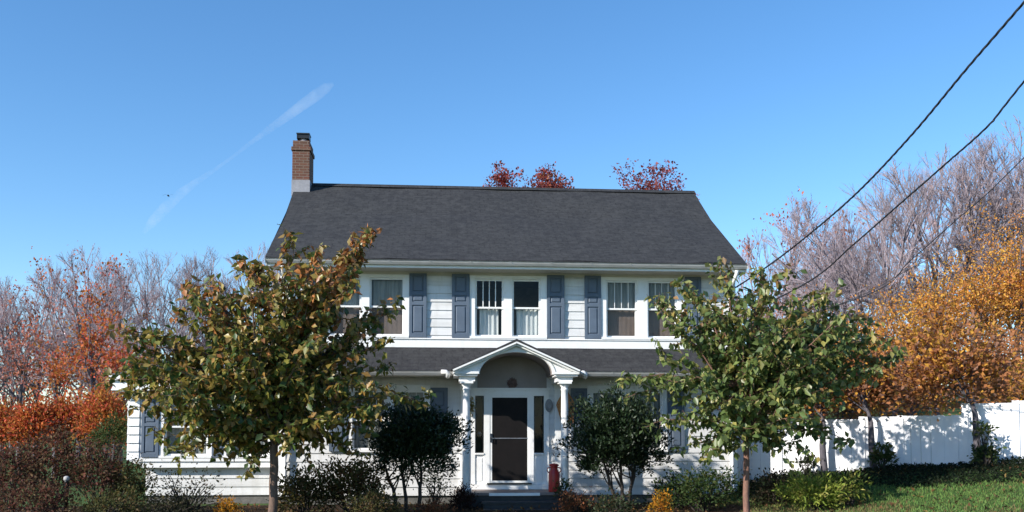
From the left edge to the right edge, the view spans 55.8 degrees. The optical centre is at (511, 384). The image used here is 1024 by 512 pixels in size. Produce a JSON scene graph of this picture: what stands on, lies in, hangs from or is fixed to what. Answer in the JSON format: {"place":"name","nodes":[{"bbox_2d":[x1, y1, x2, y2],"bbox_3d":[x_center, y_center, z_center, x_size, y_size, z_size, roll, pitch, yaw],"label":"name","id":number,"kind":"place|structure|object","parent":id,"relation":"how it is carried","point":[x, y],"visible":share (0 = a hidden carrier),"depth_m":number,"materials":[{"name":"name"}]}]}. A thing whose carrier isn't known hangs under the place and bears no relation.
{"place":"outdoors","nodes":[
{"label":"outdoors","id":0,"kind":"place"},
{"bbox_2d":[0,386,1023,511],"bbox_3d":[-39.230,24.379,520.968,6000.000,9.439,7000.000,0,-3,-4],"label":"ground","id":1,"kind":"structure","parent":0,"point":[955,412],"depth_m":19.91,"materials":[{"name":"plant"}]},
{"bbox_2d":[0,396,36,484],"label":"orange bush","id":2,"kind":"object","parent":1,"relation":"on","point":[2,416],"visible":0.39,"depth_m":30.56,"materials":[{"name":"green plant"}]},
{"bbox_2d":[0,296,69,476],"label":"autumn tree","id":3,"kind":"object","parent":1,"relation":"on","point":[22,365],"visible":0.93,"depth_m":36.60,"materials":[{"name":"red plant"}]},
{"bbox_2d":[0,279,73,458],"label":"bare tree","id":4,"kind":"object","parent":1,"relation":"on","point":[11,296],"visible":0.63,"depth_m":57.75,"materials":[{"name":"grey plant"}]},
{"bbox_2d":[0,276,75,453],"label":"bare tree","id":5,"kind":"object","parent":1,"relation":"on","point":[2,289],"visible":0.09,"depth_m":76.11,"materials":[{"name":"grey plant"}]},
{"bbox_2d":[0,386,76,486],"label":"orange bush","id":6,"kind":"object","parent":1,"relation":"on","point":[23,419],"visible":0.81,"depth_m":30.09,"materials":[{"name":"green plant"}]},
{"bbox_2d":[0,259,94,456],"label":"bare tree","id":7,"kind":"object","parent":1,"relation":"on","point":[34,320],"visible":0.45,"depth_m":60.72,"materials":[{"name":"grey plant"}]},
{"bbox_2d":[13,335,88,476],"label":"autumn tree","id":8,"kind":"object","parent":1,"relation":"on","point":[56,380],"visible":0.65,"depth_m":35.63,"materials":[{"name":"red plant"}]},
{"bbox_2d":[31,386,96,485],"bbox_3d":[-14.253,1.683,30.951,2.455,3.282,2.142,0,-3,-4],"label":"orange bush","id":9,"kind":"object","parent":1,"relation":"on","point":[67,409],"visible":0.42,"depth_m":30.61,"materials":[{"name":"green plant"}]},
{"bbox_2d":[36,259,128,476],"bbox_3d":[-15.354,-0.498,34.922,2.878,8.124,2.731,0,-3,-4],"label":"autumn tree","id":10,"kind":"object","parent":1,"relation":"on","point":[93,381],"visible":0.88,"depth_m":34.91,"materials":[{"name":"red plant"}]},
{"bbox_2d":[8,245,158,463],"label":"bare tree","id":11,"kind":"object","parent":1,"relation":"on","point":[109,298],"visible":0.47,"depth_m":55.16,"materials":[{"name":"grey plant"}]},
{"bbox_2d":[67,380,127,483],"bbox_3d":[-12.603,1.477,30.008,2.327,3.519,2.244,0,-3,-4],"label":"orange bush","id":12,"kind":"object","parent":1,"relation":"on","point":[101,404],"visible":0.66,"depth_m":29.75,"materials":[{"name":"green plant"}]},
{"bbox_2d":[33,254,168,453],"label":"bare tree","id":13,"kind":"object","parent":1,"relation":"on","point":[124,281],"visible":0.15,"depth_m":71.84,"materials":[{"name":"brown plant"}]},
{"bbox_2d":[82,407,128,493],"bbox_3d":[-10.049,1.748,24.276,1.250,2.407,1.166,-2,-3,30],"label":"green shrub","id":14,"kind":"object","parent":1,"relation":"on","point":[118,427],"visible":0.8,"depth_m":24.17,"materials":[{"name":"green plant"}]},
{"bbox_2d":[53,306,164,457],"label":"bare tree","id":15,"kind":"object","parent":1,"relation":"on","point":[118,313],"visible":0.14,"depth_m":48.93,"materials":[{"name":"red plant"}]},
{"bbox_2d":[77,326,152,475],"bbox_3d":[-12.951,0.692,32.049,2.110,5.430,2.560,0,-3,5],"label":"autumn tree","id":16,"kind":"object","parent":1,"relation":"on","point":[114,365],"visible":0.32,"depth_m":31.88,"materials":[{"name":"red plant"}]},
{"bbox_2d":[48,249,210,376],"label":"bare tree","id":17,"kind":"object","parent":1,"relation":"on","point":[183,332],"visible":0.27,"depth_m":64.99,"materials":[{"name":"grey plant"}]},
{"bbox_2d":[132,254,233,354],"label":"bare tree","id":18,"kind":"object","parent":1,"relation":"on","point":[177,294],"visible":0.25,"depth_m":66.29,"materials":[{"name":"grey plant"}]},
{"bbox_2d":[150,247,255,356],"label":"bare tree","id":19,"kind":"object","parent":1,"relation":"on","point":[205,275],"visible":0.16,"depth_m":67.14,"materials":[{"name":"grey plant"}]},
{"bbox_2d":[187,244,280,354],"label":"bare tree","id":20,"kind":"object","parent":1,"relation":"on","point":[203,339],"visible":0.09,"depth_m":69.24,"materials":[{"name":"grey plant"}]},
{"bbox_2d":[241,242,280,321],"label":"bare tree","id":21,"kind":"object","parent":1,"relation":"on","point":[266,270],"visible":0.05,"depth_m":61.83,"materials":[{"name":"grey plant"}]},
{"bbox_2d":[4,499,755,511],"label":"mulch bed","id":22,"kind":"object","parent":1,"relation":"on","point":[727,508],"visible":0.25,"depth_m":20.97,"materials":[{"name":"soil"}]},
{"bbox_2d":[0,436,60,511],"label":"barberry shrub","id":23,"kind":"object","parent":22,"relation":"on","point":[17,463],"visible":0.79,"depth_m":18.94,"materials":[{"name":"brown plant"}]},
{"bbox_2d":[0,468,89,511],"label":"barberry shrub","id":24,"kind":"object","parent":22,"relation":"on","point":[50,489],"visible":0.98,"depth_m":17.57,"materials":[{"name":"brown plant"}]},
{"bbox_2d":[6,416,99,511],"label":"barberry shrub","id":25,"kind":"object","parent":22,"relation":"on","point":[58,457],"visible":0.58,"depth_m":19.70,"materials":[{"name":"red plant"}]},
{"bbox_2d":[63,476,69,511],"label":"garden light","id":26,"kind":"object","parent":22,"relation":"on","point":[66,479],"visible":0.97,"depth_m":18.38,"materials":[{"name":"white metal"}]},
{"bbox_2d":[53,433,133,511],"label":"barberry shrub","id":27,"kind":"object","parent":22,"relation":"on","point":[87,467],"visible":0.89,"depth_m":19.20,"materials":[{"name":"brown plant"}]},
{"bbox_2d":[58,475,154,511],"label":"olive shrub","id":28,"kind":"object","parent":22,"relation":"on","point":[102,503],"visible":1,"depth_m":17.69,"materials":[{"name":"green plant"}]},
{"bbox_2d":[97,448,173,511],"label":"olive shrub","id":29,"kind":"object","parent":22,"relation":"on","point":[140,486],"visible":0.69,"depth_m":19.32,"materials":[{"name":"green plant"}]},
{"bbox_2d":[133,485,221,511],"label":"twiggy shrub","id":30,"kind":"object","parent":22,"relation":"on","point":[167,502],"visible":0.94,"depth_m":18.40,"materials":[{"name":"brown plant"}]},
{"bbox_2d":[150,463,232,511],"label":"twiggy shrub","id":31,"kind":"object","parent":22,"relation":"on","point":[187,490],"visible":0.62,"depth_m":20.04,"materials":[{"name":"brown plant"}]},
{"bbox_2d":[213,494,243,511],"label":"chrysanthemum","id":32,"kind":"object","parent":22,"relation":"on","point":[231,507],"visible":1,"depth_m":18.91,"materials":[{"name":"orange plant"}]},
{"bbox_2d":[95,223,436,511],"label":"ornamental tree","id":33,"kind":"object","parent":22,"relation":"on","point":[277,384],"visible":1,"depth_m":17.79,"materials":[{"name":"green plant"}]},
{"bbox_2d":[265,464,344,511],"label":"dry shrub","id":34,"kind":"object","parent":22,"relation":"on","point":[300,492],"visible":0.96,"depth_m":19.28,"materials":[{"name":"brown plant"}]},
{"bbox_2d":[310,450,398,511],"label":"dry shrub","id":35,"kind":"object","parent":22,"relation":"on","point":[356,474],"visible":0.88,"depth_m":19.50,"materials":[{"name":"brown plant"}]},
{"bbox_2d":[336,484,415,511],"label":"dry shrub","id":36,"kind":"object","parent":22,"relation":"on","point":[374,506],"visible":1,"depth_m":18.45,"materials":[{"name":"brown plant"}]},
{"bbox_2d":[359,395,474,511],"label":"evergreen shrub","id":37,"kind":"object","parent":22,"relation":"on","point":[412,436],"visible":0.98,"depth_m":19.88,"materials":[{"name":"green plant"}]},
{"bbox_2d":[406,496,457,511],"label":"chrysanthemum","id":38,"kind":"object","parent":22,"relation":"on","point":[431,507],"visible":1,"depth_m":19.40,"materials":[{"name":"brown plant"}]},
{"bbox_2d":[413,467,455,506],"bbox_3d":[-1.765,2.327,21.627,0.928,0.975,0.731,-1,-3,15],"label":"shrub","id":39,"kind":"object","parent":22,"relation":"on","point":[433,494],"visible":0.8,"depth_m":21.58,"materials":[{"name":"green plant"}]},
{"bbox_2d":[443,478,478,509],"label":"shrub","id":40,"kind":"object","parent":22,"relation":"on","point":[462,499],"visible":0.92,"depth_m":20.93,"materials":[{"name":"green plant"}]},
{"bbox_2d":[552,473,575,506],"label":"shrub","id":41,"kind":"object","parent":22,"relation":"on","point":[565,487],"visible":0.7,"depth_m":21.29,"materials":[{"name":"green plant"}]},
{"bbox_2d":[553,486,593,511],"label":"chrysanthemum","id":42,"kind":"object","parent":22,"relation":"on","point":[579,502],"visible":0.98,"depth_m":20.41,"materials":[{"name":"orange plant"}]},
{"bbox_2d":[552,380,679,509],"bbox_3d":[2.327,1.327,20.889,2.405,2.915,2.306,-2,-3,29],"label":"evergreen shrub","id":43,"kind":"object","parent":22,"relation":"on","point":[610,430],"visible":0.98,"depth_m":20.65,"materials":[{"name":"green plant"}]},
{"bbox_2d":[587,487,646,511],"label":"shrub","id":44,"kind":"object","parent":22,"relation":"on","point":[611,504],"visible":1,"depth_m":19.42,"materials":[{"name":"green plant"}]},
{"bbox_2d":[646,488,677,511],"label":"chrysanthemum","id":45,"kind":"object","parent":22,"relation":"on","point":[661,506],"visible":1,"depth_m":19.18,"materials":[{"name":"yellow plant"}]},
{"bbox_2d":[643,471,689,508],"bbox_3d":[3.431,2.339,21.231,1.147,0.915,0.892,0,-3,-4],"label":"green shrub","id":46,"kind":"object","parent":22,"relation":"on","point":[674,504],"visible":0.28,"depth_m":21.20,"materials":[{"name":"green plant"}]},
{"bbox_2d":[650,463,756,511],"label":"green shrub","id":47,"kind":"object","parent":22,"relation":"on","point":[700,488],"visible":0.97,"depth_m":20.36,"materials":[{"name":"green plant"}]},
{"bbox_2d":[615,256,908,511],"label":"ornamental tree","id":48,"kind":"object","parent":22,"relation":"on","point":[778,371],"visible":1,"depth_m":18.67,"materials":[{"name":"green plant"}]},
{"bbox_2d":[109,133,747,509],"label":"house","id":49,"kind":"structure","parent":1,"relation":"on","point":[539,295],"depth_m":23.14,"materials":[{"name":"white"}]},
{"bbox_2d":[158,394,212,457],"bbox_3d":[-7.696,0.967,22.890,1.210,1.535,0.255,0,-3,-4],"label":"window","id":50,"kind":"structure","parent":49,"relation":"in","point":[206,453],"depth_m":22.89,"materials":[{"name":"white glass"}]},
{"bbox_2d":[222,437,269,457],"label":"window","id":51,"kind":"structure","parent":49,"relation":"in","point":[262,443],"depth_m":22.96,"materials":[{"name":"white glass"}]},
{"bbox_2d":[325,274,365,336],"bbox_3d":[-3.971,-1.885,22.927,0.990,1.555,0.247,0,-3,-4],"label":"window","id":52,"kind":"structure","parent":49,"relation":"in","point":[357,301],"depth_m":23.00,"materials":[{"name":"white glass"}]},
{"bbox_2d":[347,385,388,451],"bbox_3d":[-3.391,0.804,22.837,0.965,1.575,0.256,0,-3,-4],"label":"window","id":53,"kind":"structure","parent":49,"relation":"in","point":[356,443],"depth_m":22.88,"materials":[{"name":"white glass"}]},
{"bbox_2d":[365,274,408,337],"bbox_3d":[-2.964,-1.881,23.006,1.030,1.555,0.247,0,-3,-4],"label":"window","id":54,"kind":"structure","parent":49,"relation":"in","point":[378,287],"depth_m":23.08,"materials":[{"name":"white glass"}]},
{"bbox_2d":[389,385,429,420],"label":"window","id":55,"kind":"structure","parent":49,"relation":"in","point":[414,390],"depth_m":22.88,"materials":[{"name":"grey glass"}]},
{"bbox_2d":[470,275,507,338],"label":"window","id":56,"kind":"structure","parent":49,"relation":"in","point":[488,315],"depth_m":23.17,"materials":[{"name":"white glass"}]},
{"bbox_2d":[490,396,528,482],"bbox_3d":[-0.056,1.298,22.980,0.940,2.067,0.101,0,-3,-4],"label":"door","id":57,"kind":"structure","parent":49,"relation":"in","point":[509,415],"depth_m":23.00,"materials":[{"name":"glass"}]},
{"bbox_2d":[506,378,517,387],"bbox_3d":[0.009,-0.035,23.042,0.275,0.309,0.103,1,-3,-11],"label":"dried spray","id":58,"kind":"object","parent":49,"relation":"attached to","point":[511,382],"visible":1,"depth_m":23.03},
{"bbox_2d":[508,276,546,338],"bbox_3d":[0.363,-1.867,23.272,0.935,1.555,0.256,0,-3,-4],"label":"window","id":59,"kind":"structure","parent":49,"relation":"in","point":[531,322],"depth_m":23.24,"materials":[{"name":"clear glass"}]},
{"bbox_2d":[547,463,560,491],"bbox_3d":[0.955,2.108,21.943,0.260,0.643,0.260,-2,-4,38],"label":"milk can","id":60,"kind":"object","parent":49,"relation":"on","point":[554,473],"visible":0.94,"depth_m":21.85,"materials":[{"name":"red metal"}]},
{"bbox_2d":[556,393,573,419],"bbox_3d":[1.270,0.585,23.038,0.443,0.917,0.136,0,-3,-4],"label":"husk bundle","id":61,"kind":"object","parent":49,"relation":"attached to","point":[558,404],"visible":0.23,"depth_m":23.02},
{"bbox_2d":[587,386,626,410],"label":"window","id":62,"kind":"structure","parent":49,"relation":"in","point":[591,390],"depth_m":23.25,"materials":[{"name":"grey glass"}]},
{"bbox_2d":[601,277,642,339],"bbox_3d":[2.649,-1.858,23.447,1.010,1.555,0.246,0,-3,-4],"label":"window","id":63,"kind":"structure","parent":49,"relation":"in","point":[624,294],"depth_m":23.50,"materials":[{"name":"white glass"}]},
{"bbox_2d":[627,386,667,451],"bbox_3d":[3.254,0.831,23.359,0.965,1.575,0.257,0,-3,-4],"label":"window","id":64,"kind":"structure","parent":49,"relation":"in","point":[662,398],"depth_m":23.35,"materials":[{"name":"blue glass"}]},
{"bbox_2d":[642,278,684,339],"bbox_3d":[3.665,-1.854,23.528,1.030,1.555,0.247,0,-3,-4],"label":"window","id":65,"kind":"structure","parent":49,"relation":"in","point":[653,327],"depth_m":23.53,"materials":[{"name":"white glass"}]},
{"bbox_2d":[735,1,1023,287],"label":"service cable","id":66,"kind":"object","parent":49,"relation":"attached to","point":[940,100],"visible":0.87,"depth_m":16.02,"materials":[{"name":"rubber"}]},
{"bbox_2d":[738,80,1023,316],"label":"service cable","id":67,"kind":"object","parent":49,"relation":"attached to","point":[962,149],"visible":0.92,"depth_m":15.77,"materials":[{"name":"rubber"}]},
{"bbox_2d":[769,209,1023,329],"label":"telephone wire","id":68,"kind":"object","parent":49,"relation":"attached to","point":[932,257],"visible":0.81,"depth_m":20.87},
{"bbox_2d":[483,160,526,186],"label":"red tree","id":69,"kind":"object","parent":1,"relation":"on","point":[503,179],"visible":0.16,"depth_m":35.38,"materials":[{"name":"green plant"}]},
{"bbox_2d":[523,161,573,187],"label":"red tree","id":70,"kind":"object","parent":1,"relation":"on","point":[542,176],"visible":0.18,"depth_m":35.77,"materials":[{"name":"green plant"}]},
{"bbox_2d":[120,461,1023,511],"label":"fallen leaves","id":71,"kind":"object","parent":1,"relation":"on","point":[553,508],"visible":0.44,"depth_m":20.17,"materials":[{"name":"brown plant"}]},
{"bbox_2d":[609,158,699,199],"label":"red tree","id":72,"kind":"object","parent":1,"relation":"on","point":[648,184],"visible":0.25,"depth_m":35.55,"materials":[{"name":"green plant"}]},
{"bbox_2d":[735,238,796,330],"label":"bare tree","id":73,"kind":"object","parent":1,"relation":"on","point":[779,314],"visible":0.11,"depth_m":51.32,"materials":[{"name":"grey plant"}]},
{"bbox_2d":[741,467,805,504],"bbox_3d":[5.706,2.203,20.866,1.488,0.901,1.369,0,-3,-4],"label":"dry shrub","id":74,"kind":"object","parent":1,"relation":"on","point":[769,484],"visible":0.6,"depth_m":20.74,"materials":[{"name":"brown plant"}]},
{"bbox_2d":[736,189,865,330],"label":"bare tree","id":75,"kind":"object","parent":1,"relation":"on","point":[786,228],"visible":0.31,"depth_m":49.76,"materials":[{"name":"grey plant"}]},
{"bbox_2d":[795,454,818,472],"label":"bush","id":76,"kind":"object","parent":1,"relation":"on","point":[807,462],"visible":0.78,"depth_m":23.02,"materials":[{"name":"green plant"}]},
{"bbox_2d":[774,284,860,447],"bbox_3d":[10.456,-0.726,33.843,4.560,6.041,4.680,2,-4,-32],"label":"orange tree","id":77,"kind":"object","parent":1,"relation":"on","point":[792,329],"visible":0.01,"depth_m":33.87,"materials":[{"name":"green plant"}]},
{"bbox_2d":[785,394,854,471],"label":"tree","id":78,"kind":"object","parent":1,"relation":"on","point":[822,413],"visible":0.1,"depth_m":23.10,"materials":[{"name":"brown plant"}]},
{"bbox_2d":[770,469,872,511],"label":"lime shrub","id":79,"kind":"object","parent":1,"relation":"on","point":[802,487],"visible":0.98,"depth_m":19.23,"materials":[{"name":"green plant"}]},
{"bbox_2d":[771,209,906,328],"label":"bare tree","id":80,"kind":"object","parent":1,"relation":"on","point":[851,230],"visible":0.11,"depth_m":52.28,"materials":[{"name":"grey plant"}]},
{"bbox_2d":[806,377,892,441],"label":"orange tree","id":81,"kind":"object","parent":1,"relation":"on","point":[844,414],"visible":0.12,"depth_m":29.55,"materials":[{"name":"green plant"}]},
{"bbox_2d":[822,466,877,506],"bbox_3d":[6.773,2.062,19.424,1.121,0.888,0.929,1,-3,-25],"label":"lime shrub","id":82,"kind":"object","parent":1,"relation":"on","point":[849,479],"visible":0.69,"depth_m":19.33,"materials":[{"name":"green plant"}]},
{"bbox_2d":[810,331,914,471],"bbox_3d":[8.110,0.410,23.029,3.327,3.507,1.935,0,-3,-4],"label":"tree","id":83,"kind":"object","parent":1,"relation":"on","point":[859,394],"visible":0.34,"depth_m":22.72,"materials":[{"name":"orange plant"}]},
{"bbox_2d":[798,260,927,345],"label":"bare tree","id":84,"kind":"object","parent":1,"relation":"on","point":[880,278],"visible":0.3,"depth_m":41.02,"materials":[{"name":"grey plant"}]},
{"bbox_2d":[826,283,917,416],"bbox_3d":[11.911,-0.744,33.125,3.353,5.659,4.403,0,-3,-4],"label":"orange tree","id":85,"kind":"object","parent":1,"relation":"on","point":[880,310],"visible":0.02,"depth_m":32.91,"materials":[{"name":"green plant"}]},
{"bbox_2d":[723,477,1023,511],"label":"grass","id":86,"kind":"structure","parent":1,"relation":"on","point":[872,506],"depth_m":19.09,"materials":[{"name":"green plant"}]},
{"bbox_2d":[728,455,1023,500],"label":"ground cover","id":87,"kind":"object","parent":1,"relation":"on","point":[941,468],"visible":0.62,"depth_m":20.63,"materials":[{"name":"green plant"}]},
{"bbox_2d":[737,400,1023,482],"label":"white fence","id":88,"kind":"object","parent":1,"relation":"on","point":[946,439],"visible":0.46,"depth_m":22.37,"materials":[{"name":"plastic"}]},
{"bbox_2d":[866,439,898,470],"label":"bush","id":89,"kind":"object","parent":1,"relation":"on","point":[881,456],"visible":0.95,"depth_m":22.08,"materials":[{"name":"green plant"}]},
{"bbox_2d":[766,160,1016,416],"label":"bare tree","id":90,"kind":"object","parent":1,"relation":"on","point":[837,251],"visible":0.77,"depth_m":43.30,"materials":[{"name":"grey plant"}]},
{"bbox_2d":[846,277,946,428],"bbox_3d":[13.817,-0.906,35.333,3.954,5.772,3.978,0,-3,-4],"label":"orange tree","id":91,"kind":"object","parent":1,"relation":"on","point":[888,332],"visible":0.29,"depth_m":35.00,"materials":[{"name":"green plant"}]},
{"bbox_2d":[839,169,980,325],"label":"bare tree","id":92,"kind":"object","parent":1,"relation":"on","point":[877,232],"visible":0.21,"depth_m":54.43,"materials":[{"name":"grey plant"}]},
{"bbox_2d":[824,143,1023,410],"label":"bare tree","id":93,"kind":"object","parent":1,"relation":"on","point":[963,193],"visible":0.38,"depth_m":43.93,"materials":[{"name":"grey plant"}]},
{"bbox_2d":[869,324,991,429],"bbox_3d":[13.015,0.009,30.958,3.824,4.005,4.802,2,-3,-28],"label":"orange tree","id":94,"kind":"object","parent":1,"relation":"on","point":[913,403],"visible":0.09,"depth_m":30.87,"materials":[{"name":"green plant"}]},
{"bbox_2d":[870,252,997,415],"bbox_3d":[16.042,-1.497,36.432,4.450,6.708,4.778,0,-3,-4],"label":"orange tree","id":95,"kind":"object","parent":1,"relation":"on","point":[944,322],"visible":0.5,"depth_m":36.17,"materials":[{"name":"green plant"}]},
{"bbox_2d":[874,305,1023,462],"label":"tree","id":96,"kind":"object","parent":1,"relation":"on","point":[973,369],"visible":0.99,"depth_m":21.66,"materials":[{"name":"orange plant"}]},
{"bbox_2d":[891,132,1023,402],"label":"bare tree","id":97,"kind":"object","parent":1,"relation":"on","point":[979,178],"visible":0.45,"depth_m":43.25,"materials":[{"name":"grey plant"}]},
{"bbox_2d":[899,115,1023,379],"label":"bare tree","id":98,"kind":"object","parent":1,"relation":"on","point":[993,204],"visible":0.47,"depth_m":42.96,"materials":[{"name":"grey plant"}]},
{"bbox_2d":[905,175,1022,354],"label":"bare tree","id":99,"kind":"object","parent":1,"relation":"on","point":[943,250],"visible":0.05,"depth_m":60.83,"materials":[{"name":"grey plant"}]},
{"bbox_2d":[908,309,1023,441],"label":"orange tree","id":100,"kind":"object","parent":1,"relation":"on","point":[1010,346],"visible":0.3,"depth_m":31.00,"materials":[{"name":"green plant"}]},
{"bbox_2d":[916,199,1023,401],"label":"orange tree","id":101,"kind":"object","parent":1,"relation":"on","point":[978,307],"visible":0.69,"depth_m":37.32,"materials":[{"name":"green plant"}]},
{"bbox_2d":[969,419,999,465],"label":"tree","id":102,"kind":"object","parent":1,"relation":"on","point":[982,432],"visible":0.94,"depth_m":21.08,"materials":[{"name":"green plant"}]},
{"bbox_2d":[967,441,1006,464],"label":"bush","id":103,"kind":"object","parent":1,"relation":"on","point":[991,453],"visible":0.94,"depth_m":21.00,"materials":[{"name":"green plant"}]},
{"bbox_2d":[953,175,1023,348],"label":"orange tree","id":104,"kind":"object","parent":1,"relation":"on","point":[1019,282],"visible":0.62,"depth_m":37.73,"materials":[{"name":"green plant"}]},
{"bbox_2d":[954,345,1023,406],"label":"orange tree","id":105,"kind":"object","parent":1,"relation":"on","point":[1021,397],"visible":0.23,"depth_m":29.26,"materials":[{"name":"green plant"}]},
{"bbox_3d":[8.153,-2.980,7.328,0.315,10.958,0.320,0,-3,-4],"label":"utility pole","id":106,"kind":"object","parent":1,"relation":"on","visible":0},
{"bbox_2d":[769,157,1023,325],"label":"telephone wire","id":107,"kind":"object","parent":106,"relation":"attached to","point":[934,239],"visible":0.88,"depth_m":15.39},
{"bbox_2d":[0,0,1023,425],"label":"sky","id":108,"kind":"structure","parent":0,"point":[110,109],"materials":[{"name":"blue"}]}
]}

